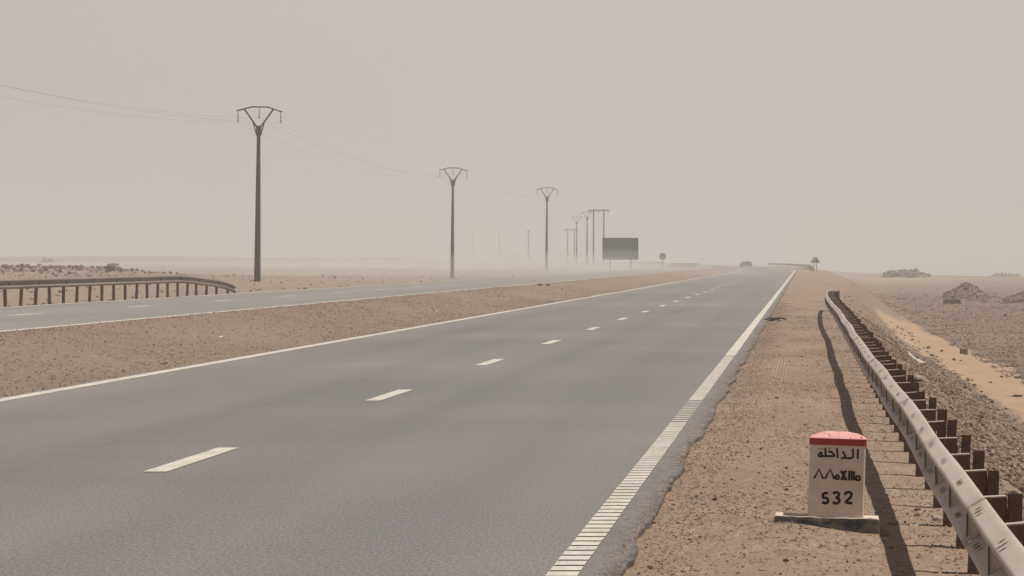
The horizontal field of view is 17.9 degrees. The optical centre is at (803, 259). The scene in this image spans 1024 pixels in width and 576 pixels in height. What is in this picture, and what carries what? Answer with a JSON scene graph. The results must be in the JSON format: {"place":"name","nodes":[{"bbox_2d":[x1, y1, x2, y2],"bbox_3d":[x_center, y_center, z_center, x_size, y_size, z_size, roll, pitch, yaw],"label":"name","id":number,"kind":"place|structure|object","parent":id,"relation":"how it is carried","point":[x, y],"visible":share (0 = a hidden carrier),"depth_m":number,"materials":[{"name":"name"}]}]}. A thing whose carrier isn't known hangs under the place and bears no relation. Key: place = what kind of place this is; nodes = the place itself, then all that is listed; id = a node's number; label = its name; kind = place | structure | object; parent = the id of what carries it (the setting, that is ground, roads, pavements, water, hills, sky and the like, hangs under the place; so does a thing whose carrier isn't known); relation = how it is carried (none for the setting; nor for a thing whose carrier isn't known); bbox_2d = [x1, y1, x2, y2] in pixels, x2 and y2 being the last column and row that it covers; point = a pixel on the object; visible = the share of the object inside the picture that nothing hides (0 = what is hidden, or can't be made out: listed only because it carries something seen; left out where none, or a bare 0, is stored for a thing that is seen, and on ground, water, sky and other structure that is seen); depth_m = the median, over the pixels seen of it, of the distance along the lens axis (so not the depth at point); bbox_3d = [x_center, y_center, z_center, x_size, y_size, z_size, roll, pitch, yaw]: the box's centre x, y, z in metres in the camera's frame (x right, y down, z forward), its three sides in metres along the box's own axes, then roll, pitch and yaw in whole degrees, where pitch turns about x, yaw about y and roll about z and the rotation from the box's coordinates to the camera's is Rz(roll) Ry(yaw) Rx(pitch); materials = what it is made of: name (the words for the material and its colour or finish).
{"place":"outdoors","nodes":[
{"label":"outdoors","id":0,"kind":"place"},
{"bbox_2d":[0,261,710,331],"bbox_3d":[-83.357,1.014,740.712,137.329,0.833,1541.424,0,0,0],"label":"opposite road","id":1,"kind":"structure","parent":0,"point":[70,314],"depth_m":103.30,"materials":[{"name":"grey asphalt"}]},
{"bbox_2d":[0,262,709,331],"bbox_3d":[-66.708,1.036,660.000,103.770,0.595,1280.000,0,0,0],"label":"opposite road lines","id":2,"kind":"object","parent":1,"relation":"on","point":[253,308],"visible":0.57,"depth_m":100.44,"materials":[{"name":"paint"}]},
{"bbox_2d":[0,265,796,575],"bbox_3d":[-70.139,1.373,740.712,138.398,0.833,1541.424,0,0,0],"label":"road","id":3,"kind":"structure","parent":0,"point":[524,456],"depth_m":29.32,"materials":[{"name":"grey asphalt"}]},
{"bbox_2d":[0,267,741,401],"bbox_3d":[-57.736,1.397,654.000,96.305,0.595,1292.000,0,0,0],"label":"road edge line","id":4,"kind":"object","parent":3,"relation":"on","point":[101,382],"visible":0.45,"depth_m":55.28,"materials":[{"name":"paint"}]},
{"bbox_2d":[143,280,740,471],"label":"lane dashes","id":5,"kind":"object","parent":3,"relation":"on","point":[188,460],"visible":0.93,"depth_m":28.33,"materials":[{"name":"paint"}]},
{"bbox_2d":[545,265,794,575],"bbox_3d":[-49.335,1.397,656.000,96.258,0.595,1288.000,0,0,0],"label":"ribbed edge line","id":6,"kind":"object","parent":3,"relation":"on","point":[659,447],"visible":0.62,"depth_m":24.72,"materials":[{"name":"paint"}]},
{"bbox_2d":[740,261,751,266],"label":"car","id":7,"kind":"object","parent":3,"relation":"on","point":[746,263],"visible":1,"depth_m":698.47,"materials":[{"name":"grey paint"}]},
{"bbox_2d":[0,256,1023,575],"bbox_3d":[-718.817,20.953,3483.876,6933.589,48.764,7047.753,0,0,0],"label":"ground","id":8,"kind":"structure","parent":0,"point":[806,288],"depth_m":61.22,"materials":[{"name":"brown sand"}]},
{"bbox_2d":[40,258,54,262],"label":"rubble heap","id":9,"kind":"object","parent":8,"relation":"on","point":[48,260],"visible":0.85,"depth_m":699.29,"materials":[{"name":"grey stone"}]},
{"bbox_2d":[105,263,123,271],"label":"rubble heap","id":10,"kind":"object","parent":8,"relation":"on","point":[112,266],"visible":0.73,"depth_m":239.68,"materials":[{"name":"grey stone"}]},
{"bbox_2d":[0,275,235,306],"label":"guardrail","id":11,"kind":"object","parent":8,"relation":"on","point":[21,284],"visible":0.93,"depth_m":106.57,"materials":[{"name":"metal"}]},
{"bbox_2d":[0,263,243,277],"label":"rubble","id":12,"kind":"object","parent":8,"relation":"on","point":[57,268],"visible":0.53,"depth_m":228.12,"materials":[{"name":"stone"}]},
{"bbox_2d":[236,106,281,281],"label":"utility pole","id":13,"kind":"object","parent":8,"relation":"on","point":[257,254],"visible":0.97,"depth_m":189.88,"materials":[{"name":"metal"}]},
{"bbox_2d":[0,266,549,306],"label":"rubble","id":14,"kind":"object","parent":8,"relation":"on","point":[31,291],"visible":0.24,"depth_m":181.11,"materials":[{"name":"brown stone"}]},
{"bbox_2d":[0,276,664,396],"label":"pebbles","id":15,"kind":"object","parent":8,"relation":"on","point":[326,303],"visible":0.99,"depth_m":72.89,"materials":[{"name":"stone"}]},
{"bbox_2d":[439,167,466,278],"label":"utility pole","id":16,"kind":"object","parent":8,"relation":"on","point":[452,182],"visible":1,"depth_m":301.87,"materials":[{"name":"metal"}]},
{"bbox_2d":[495,231,499,260],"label":"street light","id":17,"kind":"object","parent":8,"relation":"on","point":[499,245],"visible":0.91,"depth_m":1549.83,"materials":[{"name":"metal"}]},
{"bbox_2d":[527,230,529,261],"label":"street light","id":18,"kind":"object","parent":8,"relation":"on","point":[528,231],"visible":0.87,"depth_m":1079.81,"materials":[{"name":"metal"}]},
{"bbox_2d":[537,187,557,270],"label":"utility pole","id":19,"kind":"object","parent":8,"relation":"on","point":[546,248],"visible":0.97,"depth_m":403.88,"materials":[{"name":"metal"}]},
{"bbox_2d":[564,229,577,262],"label":"pole frame","id":20,"kind":"object","parent":8,"relation":"on","point":[567,243],"visible":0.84,"depth_m":947.85,"materials":[{"name":"metal"}]},
{"bbox_2d":[571,216,582,264],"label":"utility pole","id":21,"kind":"object","parent":8,"relation":"on","point":[576,237],"visible":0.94,"depth_m":699.88,"materials":[{"name":"metal"}]},
{"bbox_2d":[580,211,592,264],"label":"utility pole","id":22,"kind":"object","parent":8,"relation":"on","point":[587,238],"visible":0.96,"depth_m":619.87,"materials":[{"name":"metal"}]},
{"bbox_2d":[5,97,542,201],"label":"overhead wire","id":23,"kind":"object","parent":22,"relation":"hanging from","point":[246,126],"visible":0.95,"depth_m":176.26,"materials":[{"name":"silver metal"}]},
{"bbox_2d":[2,85,580,218],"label":"overhead wire","id":24,"kind":"object","parent":22,"relation":"hanging from","point":[228,120],"visible":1,"depth_m":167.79,"materials":[{"name":"silver metal"}]},
{"bbox_2d":[588,209,608,265],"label":"pole frame","id":25,"kind":"object","parent":8,"relation":"on","point":[593,210],"visible":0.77,"depth_m":631.86,"materials":[{"name":"metal"}]},
{"bbox_2d":[602,238,637,270],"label":"billboard","id":26,"kind":"object","parent":8,"relation":"on","point":[619,248],"visible":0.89,"depth_m":419.92,"materials":[{"name":"metal"}]},
{"bbox_2d":[659,253,665,267],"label":"round sign","id":27,"kind":"object","parent":8,"relation":"on","point":[662,256],"visible":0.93,"depth_m":529.98,"materials":[{"name":"metal"}]},
{"bbox_2d":[667,263,697,267],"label":"guardrail","id":28,"kind":"object","parent":8,"relation":"on","point":[679,264],"visible":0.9,"depth_m":527.64,"materials":[{"name":"metal"}]},
{"bbox_2d":[764,317,786,320],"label":"tyre strip","id":29,"kind":"object","parent":8,"relation":"on","point":[774,319],"visible":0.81,"depth_m":90.46,"materials":[{"name":"rubber"}]},
{"bbox_2d":[768,263,813,270],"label":"guardrail","id":30,"kind":"object","parent":8,"relation":"on","point":[811,267],"visible":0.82,"depth_m":595.25,"materials":[{"name":"metal"}]},
{"bbox_2d":[813,257,819,271],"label":"warning sign","id":31,"kind":"object","parent":8,"relation":"on","point":[816,260],"visible":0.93,"depth_m":457.99,"materials":[{"name":"grey metal"}]},
{"bbox_2d":[774,431,878,533],"bbox_3d":[0.155,1.423,20.449,0.667,0.668,0.284,2,0,0],"label":"kilometre stone","id":32,"kind":"object","parent":8,"relation":"on","point":[836,491],"visible":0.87,"depth_m":20.33,"materials":[{"name":"paint"}]},
{"bbox_2d":[880,531,888,535],"bbox_3d":[0.510,1.719,20.194,0.041,0.032,0.059,0,0,30],"label":"rock","id":33,"kind":"object","parent":8,"relation":"on","point":[883,533],"visible":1,"depth_m":20.18,"materials":[{"name":"brown stone"}]},
{"bbox_2d":[888,520,898,524],"bbox_3d":[0.583,1.702,20.830,0.074,0.043,0.058,7,-9,-29],"label":"rock","id":34,"kind":"object","parent":8,"relation":"on","point":[893,522],"visible":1,"depth_m":20.81,"materials":[{"name":"brown stone"}]},
{"bbox_2d":[880,268,931,277],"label":"rubble heap","id":35,"kind":"object","parent":8,"relation":"on","point":[910,273],"visible":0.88,"depth_m":598.32,"materials":[{"name":"grey stone"}]},
{"bbox_2d":[914,376,924,378],"bbox_3d":[1.783,1.824,49.905,0.101,0.089,1.657,0,0,6],"label":"plank","id":36,"kind":"object","parent":8,"relation":"on","point":[919,377],"visible":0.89,"depth_m":49.44,"materials":[{"name":"beige wood"}]},
{"bbox_2d":[825,291,1023,575],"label":"guardrail","id":37,"kind":"object","parent":8,"relation":"on","point":[982,516],"visible":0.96,"depth_m":17.68,"materials":[{"name":"metal"}]},
{"bbox_2d":[841,293,1023,543],"bbox_3d":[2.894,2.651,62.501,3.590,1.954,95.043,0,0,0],"label":"rubble","id":38,"kind":"object","parent":8,"relation":"on","point":[965,424],"visible":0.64,"depth_m":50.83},
{"bbox_2d":[932,514,942,520],"bbox_3d":[0.888,1.707,21.274,0.072,0.058,0.074,-10,13,9],"label":"rock","id":39,"kind":"object","parent":8,"relation":"on","point":[935,517],"visible":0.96,"depth_m":21.24,"materials":[{"name":"beige stone"}]},
{"bbox_2d":[863,285,1023,377],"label":"stones","id":40,"kind":"object","parent":8,"relation":"on","point":[946,325],"visible":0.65,"depth_m":180.53,"materials":[{"name":"brown stone"}]},
{"bbox_2d":[870,292,1023,383],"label":"stones","id":41,"kind":"object","parent":8,"relation":"on","point":[968,343],"visible":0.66,"depth_m":172.27,"materials":[{"name":"stone"}]},
{"bbox_2d":[943,299,960,303],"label":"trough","id":42,"kind":"object","parent":8,"relation":"on","point":[953,301],"visible":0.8,"depth_m":253.47,"materials":[{"name":"grey concrete"}]},
{"bbox_2d":[938,281,987,298],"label":"rubble heap","id":43,"kind":"object","parent":8,"relation":"on","point":[965,290],"visible":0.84,"depth_m":284.01,"materials":[{"name":"grey stone"}]},
{"bbox_2d":[960,348,967,354],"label":"brick","id":44,"kind":"object","parent":8,"relation":"on","point":[963,350],"visible":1,"depth_m":120.20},
{"bbox_2d":[967,295,1003,302],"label":"rubble heap","id":45,"kind":"object","parent":8,"relation":"on","point":[987,299],"visible":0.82,"depth_m":269.41,"materials":[{"name":"brown stone"}]},
{"bbox_2d":[991,272,1021,276],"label":"rubble heap","id":46,"kind":"object","parent":8,"relation":"on","point":[1005,274],"visible":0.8,"depth_m":638.62,"materials":[{"name":"grey stone"}]},
{"bbox_2d":[999,291,1023,303],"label":"rubble heap","id":47,"kind":"object","parent":8,"relation":"on","point":[1015,298],"visible":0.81,"depth_m":260.97,"materials":[{"name":"grey stone"}]},
{"bbox_2d":[0,0,1023,276],"label":"sky","id":48,"kind":"structure","parent":0,"point":[855,136],"materials":[{"name":"grey"}]},
{"bbox_2d":[598,338,755,575],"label":"gravel","id":49,"kind":"structure","parent":0,"point":[684,456],"depth_m":25.38,"materials":[{"name":"grey gravel"}]},
{"bbox_2d":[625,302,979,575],"bbox_3d":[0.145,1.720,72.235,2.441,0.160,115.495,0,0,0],"label":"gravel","id":50,"kind":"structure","parent":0,"point":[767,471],"depth_m":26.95,"materials":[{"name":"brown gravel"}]}
]}

